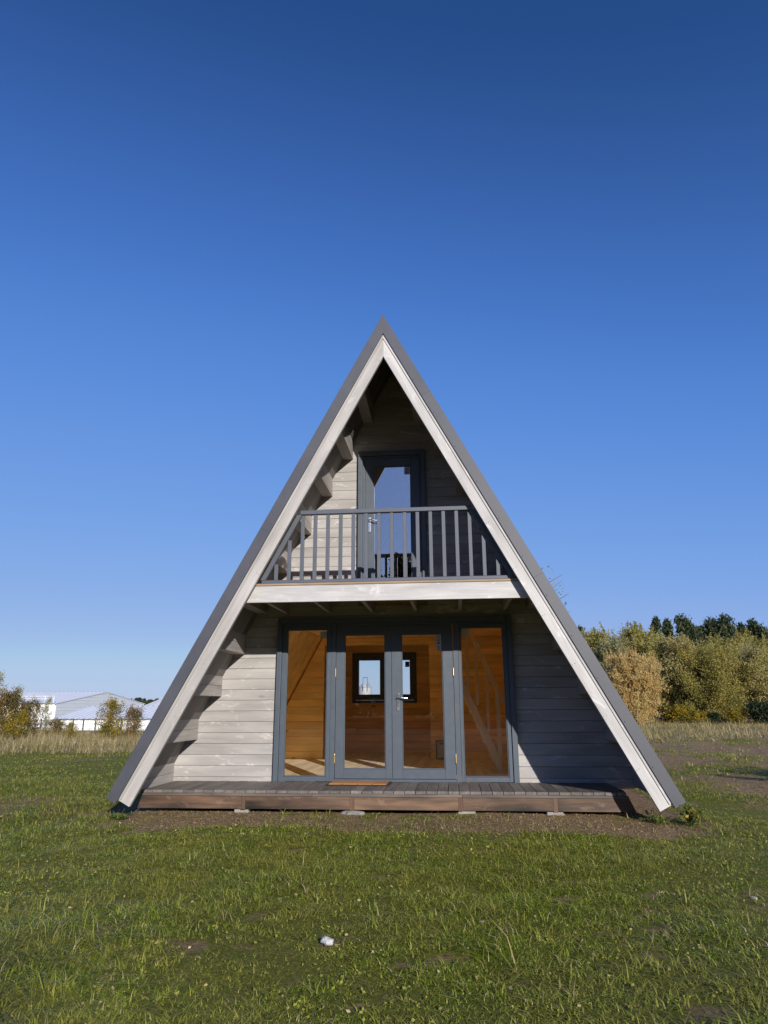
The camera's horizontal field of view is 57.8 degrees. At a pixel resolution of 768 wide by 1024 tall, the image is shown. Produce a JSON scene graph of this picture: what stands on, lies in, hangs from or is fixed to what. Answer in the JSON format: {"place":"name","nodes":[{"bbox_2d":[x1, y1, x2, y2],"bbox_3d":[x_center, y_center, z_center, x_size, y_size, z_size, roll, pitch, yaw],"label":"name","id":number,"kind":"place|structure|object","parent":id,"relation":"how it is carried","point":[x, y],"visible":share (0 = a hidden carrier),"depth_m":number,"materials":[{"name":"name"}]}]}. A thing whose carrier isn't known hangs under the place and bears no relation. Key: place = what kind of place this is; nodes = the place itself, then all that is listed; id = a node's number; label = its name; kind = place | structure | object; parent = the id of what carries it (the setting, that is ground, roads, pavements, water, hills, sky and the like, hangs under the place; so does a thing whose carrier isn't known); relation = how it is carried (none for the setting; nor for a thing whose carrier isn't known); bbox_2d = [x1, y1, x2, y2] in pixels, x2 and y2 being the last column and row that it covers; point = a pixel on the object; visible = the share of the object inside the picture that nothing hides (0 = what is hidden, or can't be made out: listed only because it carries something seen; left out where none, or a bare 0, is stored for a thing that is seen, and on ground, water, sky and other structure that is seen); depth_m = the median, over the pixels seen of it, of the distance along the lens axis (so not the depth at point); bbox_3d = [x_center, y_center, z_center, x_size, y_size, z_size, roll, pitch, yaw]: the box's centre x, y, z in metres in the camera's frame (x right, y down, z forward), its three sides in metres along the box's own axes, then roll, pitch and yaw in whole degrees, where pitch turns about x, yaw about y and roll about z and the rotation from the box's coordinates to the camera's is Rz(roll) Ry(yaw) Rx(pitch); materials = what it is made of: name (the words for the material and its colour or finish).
{"place":"outdoors","nodes":[
{"label":"outdoors","id":0,"kind":"place"},
{"bbox_2d":[325,780,391,785],"bbox_3d":[-0.309,3.391,8.705,0.790,0.022,0.425,-2,-16,5],"label":"door mat","id":1,"kind":"object","parent":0,"point":[356,783],"depth_m":8.56,"materials":[{"name":"brown fabric"}]},
{"bbox_2d":[0,710,767,1023],"bbox_3d":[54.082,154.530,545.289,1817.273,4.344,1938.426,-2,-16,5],"label":"ground","id":2,"kind":"structure","parent":0,"point":[639,802],"depth_m":4.32,"materials":[{"name":"green plant"}]},
{"bbox_2d":[0,670,7,716],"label":"young birch","id":3,"kind":"object","parent":2,"relation":"on","point":[1,678],"visible":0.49,"depth_m":27.85,"materials":[{"name":"green plant"}]},
{"bbox_2d":[0,686,30,736],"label":"autumn bush","id":4,"kind":"object","parent":2,"relation":"on","point":[11,700],"visible":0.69,"depth_m":27.26,"materials":[{"name":"brown plant"}]},
{"bbox_2d":[8,684,23,725],"bbox_3d":[-15.044,8.179,28.398,0.917,2.290,0.760,2,-16,-7],"label":"young birch","id":5,"kind":"object","parent":2,"relation":"on","point":[18,694],"visible":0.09,"depth_m":28.66,"materials":[{"name":"green plant"}]},
{"bbox_2d":[0,707,39,738],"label":"autumn bush","id":6,"kind":"object","parent":2,"relation":"on","point":[14,730],"visible":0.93,"depth_m":26.00,"materials":[{"name":"yellow plant"}]},
{"bbox_2d":[16,695,52,736],"bbox_3d":[-14.130,8.242,27.811,1.431,1.844,1.289,-6,-17,20],"label":"autumn bush","id":7,"kind":"object","parent":2,"relation":"on","point":[37,706],"visible":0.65,"depth_m":27.75,"materials":[{"name":"orange plant"}]},
{"bbox_2d":[42,697,51,731],"bbox_3d":[-13.954,8.483,28.764,0.522,1.822,0.432,-10,-18,32],"label":"young birch","id":8,"kind":"object","parent":2,"relation":"on","point":[46,709],"visible":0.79,"depth_m":28.82,"materials":[{"name":"green plant"}]},
{"bbox_2d":[42,716,68,737],"bbox_3d":[-12.604,8.310,26.610,0.928,0.996,1.030,13,-20,-39],"label":"autumn bush","id":9,"kind":"object","parent":2,"relation":"on","point":[57,723],"visible":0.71,"depth_m":26.58,"materials":[{"name":"orange plant"}]},
{"bbox_2d":[62,722,79,738],"bbox_3d":[-12.198,8.517,27.035,0.750,0.852,0.730,-6,-17,20],"label":"autumn bush","id":10,"kind":"object","parent":2,"relation":"on","point":[70,729],"visible":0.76,"depth_m":27.01,"materials":[{"name":"yellow plant"}]},
{"bbox_2d":[0,692,144,729],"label":"warehouse","id":11,"kind":"structure","parent":2,"relation":"on","point":[62,703],"depth_m":123.64,"materials":[{"name":"white metal"}]},
{"bbox_2d":[24,719,150,733],"bbox_3d":[-12.861,9.748,30.933,6.672,1.093,0.044,-2,-16,5],"label":"wire fence","id":12,"kind":"object","parent":2,"relation":"on","point":[73,720],"visible":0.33,"depth_m":31.04,"materials":[{"name":"metal"}]},
{"bbox_2d":[53,706,157,729],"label":"shed","id":13,"kind":"structure","parent":2,"relation":"on","point":[88,715],"depth_m":93.62,"materials":[{"name":"white metal"}]},
{"bbox_2d":[94,696,128,738],"bbox_3d":[-10.571,8.011,27.018,1.360,1.855,1.324,-7,-17,23],"label":"autumn bush","id":14,"kind":"object","parent":2,"relation":"on","point":[110,715],"visible":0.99,"depth_m":26.89,"materials":[{"name":"yellow plant"}]},
{"bbox_2d":[108,809,132,820],"bbox_3d":[-2.925,3.366,7.715,0.233,0.154,0.235,-2,-16,5],"label":"leafy weed","id":15,"kind":"object","parent":2,"relation":"on","point":[117,817],"visible":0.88,"depth_m":7.71,"materials":[{"name":"green plant"}]},
{"bbox_2d":[115,702,145,739],"bbox_3d":[-9.902,8.300,27.414,1.133,1.565,1.021,-1,-16,3],"label":"autumn bush","id":16,"kind":"object","parent":2,"relation":"on","point":[136,714],"visible":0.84,"depth_m":27.40,"materials":[{"name":"orange plant"}]},
{"bbox_2d":[123,696,158,704],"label":"distant wood","id":17,"kind":"object","parent":2,"relation":"on","point":[143,700],"depth_m":334.65,"materials":[{"name":"green plant"}]},
{"bbox_2d":[144,698,162,705],"bbox_3d":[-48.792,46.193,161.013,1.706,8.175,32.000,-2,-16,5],"label":"hall","id":18,"kind":"structure","parent":2,"relation":"on","point":[156,703],"depth_m":151.06,"materials":[{"name":"white metal"}]},
{"bbox_2d":[234,809,253,812],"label":"concrete block","id":19,"kind":"structure","parent":2,"relation":"on","point":[242,810],"depth_m":8.13,"materials":[{"name":"grey concrete"}]},
{"bbox_2d":[320,936,333,945],"bbox_3d":[-0.294,2.229,3.615,0.086,0.044,0.050,-14,-21,40],"label":"paper scrap","id":20,"kind":"object","parent":2,"relation":"on","point":[326,940],"visible":0.99,"depth_m":3.60,"materials":[{"name":"white paper"}]},
{"bbox_2d":[340,810,364,814],"bbox_3d":[-0.365,3.488,8.017,0.318,0.111,0.215,1,-16,-3],"label":"concrete block","id":21,"kind":"object","parent":2,"relation":"on","point":[351,812],"visible":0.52,"depth_m":7.96,"materials":[{"name":"concrete"}]},
{"bbox_2d":[359,677,371,693],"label":"silo","id":22,"kind":"object","parent":2,"relation":"on","point":[365,688],"visible":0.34,"depth_m":65.93,"materials":[{"name":"metal"}]},
{"bbox_2d":[0,716,767,814],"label":"dry grass","id":23,"kind":"structure","parent":2,"relation":"on","point":[58,740],"depth_m":24.87,"materials":[{"name":"beige plant"}]},
{"bbox_2d":[0,804,767,1023],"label":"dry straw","id":24,"kind":"object","parent":2,"relation":"on","point":[453,826],"visible":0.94,"depth_m":7.03,"materials":[{"name":"beige plant"}]},
{"bbox_2d":[52,808,730,841],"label":"soil crumbs","id":25,"kind":"object","parent":2,"relation":"on","point":[482,822],"visible":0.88,"depth_m":7.50,"materials":[{"name":"brown soil"}]},
{"bbox_2d":[106,315,685,811],"bbox_3d":[0.447,1.595,12.708,6.257,6.102,9.335,-2,-16,5],"label":"frame cabin","id":26,"kind":"object","parent":2,"relation":"on","point":[388,537],"visible":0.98,"depth_m":9.14,"materials":[{"name":"wood"}]},
{"bbox_2d":[278,626,330,780],"bbox_3d":[-1.049,2.538,9.318,0.673,1.996,0.065,-2,-16,5],"label":"side window","id":27,"kind":"structure","parent":26,"relation":"in","point":[325,631],"depth_m":9.28,"materials":[{"name":"paint"}]},
{"bbox_2d":[334,625,391,778],"bbox_3d":[-0.276,2.496,9.242,0.760,1.960,0.075,-2,-16,5],"label":"door leaf","id":28,"kind":"structure","parent":26,"relation":"in","point":[341,772],"depth_m":9.22,"materials":[{"name":"paint"}]},
{"bbox_2d":[352,652,416,702],"bbox_3d":[0.008,3.735,15.692,1.448,1.100,0.157,-2,-16,5],"label":"back window","id":29,"kind":"structure","parent":26,"relation":"in","point":[356,657],"depth_m":15.64,"materials":[{"name":"paint"}]},
{"bbox_2d":[365,457,421,577],"bbox_3d":[0.125,0.179,9.818,0.796,1.998,0.124,-2,-16,5],"label":"balcony door","id":30,"kind":"structure","parent":26,"relation":"in","point":[411,465],"depth_m":9.94,"materials":[{"name":"paint"}]},
{"bbox_2d":[391,624,456,778],"bbox_3d":[0.516,2.466,9.145,0.828,1.960,0.124,-2,-16,5],"label":"door leaf","id":31,"kind":"structure","parent":26,"relation":"in","point":[443,632],"depth_m":9.14,"materials":[{"name":"paint"}]},
{"bbox_2d":[436,740,443,758],"bbox_3d":[1.151,4.517,13.216,0.329,0.344,0.030,-2,-16,5],"label":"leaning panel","id":32,"kind":"object","parent":26,"relation":"on","point":[439,749],"visible":0.41,"depth_m":13.22,"materials":[{"name":"brown wood"}]},
{"bbox_2d":[457,623,513,781],"bbox_3d":[1.316,2.466,9.100,0.651,1.996,0.065,-2,-16,5],"label":"side window","id":33,"kind":"structure","parent":26,"relation":"in","point":[461,628],"depth_m":9.05,"materials":[{"name":"paint"}]},
{"bbox_2d":[458,811,475,813],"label":"concrete block","id":34,"kind":"structure","parent":2,"relation":"on","point":[466,812],"depth_m":7.88,"materials":[{"name":"grey concrete"}]},
{"bbox_2d":[546,812,563,815],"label":"concrete block","id":35,"kind":"structure","parent":2,"relation":"on","point":[555,813],"depth_m":7.78,"materials":[{"name":"grey concrete"}]},
{"bbox_2d":[542,566,579,624],"bbox_3d":[4.479,4.557,22.098,2.812,5.914,3.042,-15,-21,42],"label":"birch tree","id":36,"kind":"object","parent":2,"relation":"on","point":[557,589],"visible":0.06,"depth_m":22.44,"materials":[{"name":"green plant"}]},
{"bbox_2d":[580,622,614,668],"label":"broadleaf tree","id":37,"kind":"object","parent":2,"relation":"on","point":[590,636],"visible":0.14,"depth_m":52.97,"materials":[{"name":"green plant"}]},
{"bbox_2d":[594,627,639,671],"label":"broadleaf tree","id":38,"kind":"object","parent":2,"relation":"on","point":[615,643],"visible":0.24,"depth_m":49.51,"materials":[{"name":"green plant"}]},
{"bbox_2d":[588,620,665,708],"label":"broadleaf tree","id":39,"kind":"object","parent":2,"relation":"on","point":[636,632],"visible":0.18,"depth_m":50.91,"materials":[{"name":"green plant"}]},
{"bbox_2d":[601,647,672,723],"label":"willow bush","id":40,"kind":"object","parent":2,"relation":"on","point":[636,684],"visible":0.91,"depth_m":41.48,"materials":[{"name":"beige plant"}]},
{"bbox_2d":[649,615,662,635],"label":"pine tree","id":41,"kind":"object","parent":2,"relation":"on","point":[655,620],"visible":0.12,"depth_m":77.01,"materials":[{"name":"green plant"}]},
{"bbox_2d":[645,807,671,823],"bbox_3d":[2.891,3.228,7.361,0.186,0.174,0.240,8,-18,-28],"label":"leafy weed","id":42,"kind":"object","parent":2,"relation":"on","point":[657,818],"visible":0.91,"depth_m":7.35,"materials":[{"name":"green plant"}]},
{"bbox_2d":[637,638,682,711],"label":"broadleaf tree","id":43,"kind":"object","parent":2,"relation":"on","point":[663,694],"visible":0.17,"depth_m":46.88,"materials":[{"name":"green plant"}]},
{"bbox_2d":[652,629,673,718],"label":"broadleaf tree","id":44,"kind":"object","parent":2,"relation":"on","point":[661,633],"visible":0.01,"depth_m":53.49,"materials":[{"name":"green plant"}]},
{"bbox_2d":[660,710,672,723],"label":"evergreen shrub","id":45,"kind":"object","parent":2,"relation":"on","point":[663,719],"visible":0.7,"depth_m":43.08,"materials":[{"name":"green plant"}]},
{"bbox_2d":[661,617,673,636],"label":"pine tree","id":46,"kind":"object","parent":2,"relation":"on","point":[667,627],"visible":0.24,"depth_m":83.56,"materials":[{"name":"green plant"}]},
{"bbox_2d":[662,703,692,723],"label":"shrub","id":47,"kind":"object","parent":2,"relation":"on","point":[679,712],"visible":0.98,"depth_m":42.38,"materials":[{"name":"yellow plant"}]},
{"bbox_2d":[638,631,717,722],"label":"broadleaf tree","id":48,"kind":"object","parent":2,"relation":"on","point":[669,654],"visible":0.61,"depth_m":46.26,"materials":[{"name":"green plant"}]},
{"bbox_2d":[659,639,710,721],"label":"bushy tree","id":49,"kind":"object","parent":2,"relation":"on","point":[690,671],"visible":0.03,"depth_m":46.66,"materials":[{"name":"green plant"}]},
{"bbox_2d":[670,613,707,650],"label":"pine tree","id":50,"kind":"object","parent":2,"relation":"on","point":[685,625],"visible":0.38,"depth_m":78.65,"materials":[{"name":"green plant"}]},
{"bbox_2d":[673,803,706,826],"bbox_3d":[3.196,3.140,7.176,0.292,0.282,0.291,4,-16,-15],"label":"leafy weed","id":51,"kind":"object","parent":2,"relation":"on","point":[691,818],"visible":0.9,"depth_m":7.16,"materials":[{"name":"green plant"}]},
{"bbox_2d":[688,709,711,724],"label":"shrub","id":52,"kind":"object","parent":2,"relation":"on","point":[696,714],"visible":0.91,"depth_m":41.97,"materials":[{"name":"yellow plant"}]},
{"bbox_2d":[695,616,715,639],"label":"pine tree","id":53,"kind":"object","parent":2,"relation":"on","point":[706,623],"visible":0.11,"depth_m":85.63,"materials":[{"name":"green plant"}]},
{"bbox_2d":[702,710,720,724],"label":"evergreen shrub","id":54,"kind":"object","parent":2,"relation":"on","point":[714,716],"visible":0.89,"depth_m":41.94,"materials":[{"name":"green plant"}]},
{"bbox_2d":[668,636,757,723],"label":"bushy tree","id":55,"kind":"object","parent":2,"relation":"on","point":[720,675],"visible":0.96,"depth_m":44.36,"materials":[{"name":"green plant"}]},
{"bbox_2d":[705,612,737,640],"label":"pine tree","id":56,"kind":"object","parent":2,"relation":"on","point":[725,627],"visible":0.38,"depth_m":81.32,"materials":[{"name":"green plant"}]},
{"bbox_2d":[697,626,755,655],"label":"broadleaf tree","id":57,"kind":"object","parent":2,"relation":"on","point":[738,639],"visible":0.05,"depth_m":58.00,"materials":[{"name":"green plant"}]},
{"bbox_2d":[720,708,746,724],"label":"shrub","id":58,"kind":"object","parent":2,"relation":"on","point":[737,715],"visible":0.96,"depth_m":41.65,"materials":[{"name":"yellow plant"}]},
{"bbox_2d":[736,622,749,639],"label":"pine tree","id":59,"kind":"object","parent":2,"relation":"on","point":[740,626],"visible":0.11,"depth_m":77.32,"materials":[{"name":"green plant"}]},
{"bbox_2d":[724,638,762,721],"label":"broadleaf tree","id":60,"kind":"object","parent":2,"relation":"on","point":[748,644],"visible":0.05,"depth_m":48.31,"materials":[{"name":"green plant"}]},
{"bbox_2d":[727,644,767,718],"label":"broadleaf tree","id":61,"kind":"object","parent":2,"relation":"on","point":[755,662],"visible":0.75,"depth_m":44.39,"materials":[{"name":"green plant"}]},
{"bbox_2d":[741,635,767,649],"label":"broadleaf tree","id":62,"kind":"object","parent":2,"relation":"on","point":[754,642],"visible":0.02,"depth_m":51.43,"materials":[{"name":"green plant"}]},
{"bbox_2d":[744,698,767,724],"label":"evergreen shrub","id":63,"kind":"object","parent":2,"relation":"on","point":[757,710],"visible":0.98,"depth_m":41.11,"materials":[{"name":"green plant"}]},
{"bbox_2d":[744,617,767,641],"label":"pine tree","id":64,"kind":"object","parent":2,"relation":"on","point":[755,628],"visible":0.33,"depth_m":83.80,"materials":[{"name":"green plant"}]},
{"bbox_2d":[753,632,767,650],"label":"broadleaf tree","id":65,"kind":"object","parent":2,"relation":"on","point":[763,642],"visible":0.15,"depth_m":50.06,"materials":[{"name":"green plant"}]},
{"bbox_2d":[0,0,767,700],"label":"sky","id":66,"kind":"structure","parent":0,"point":[557,210],"materials":[{"name":"blue"}]}
]}

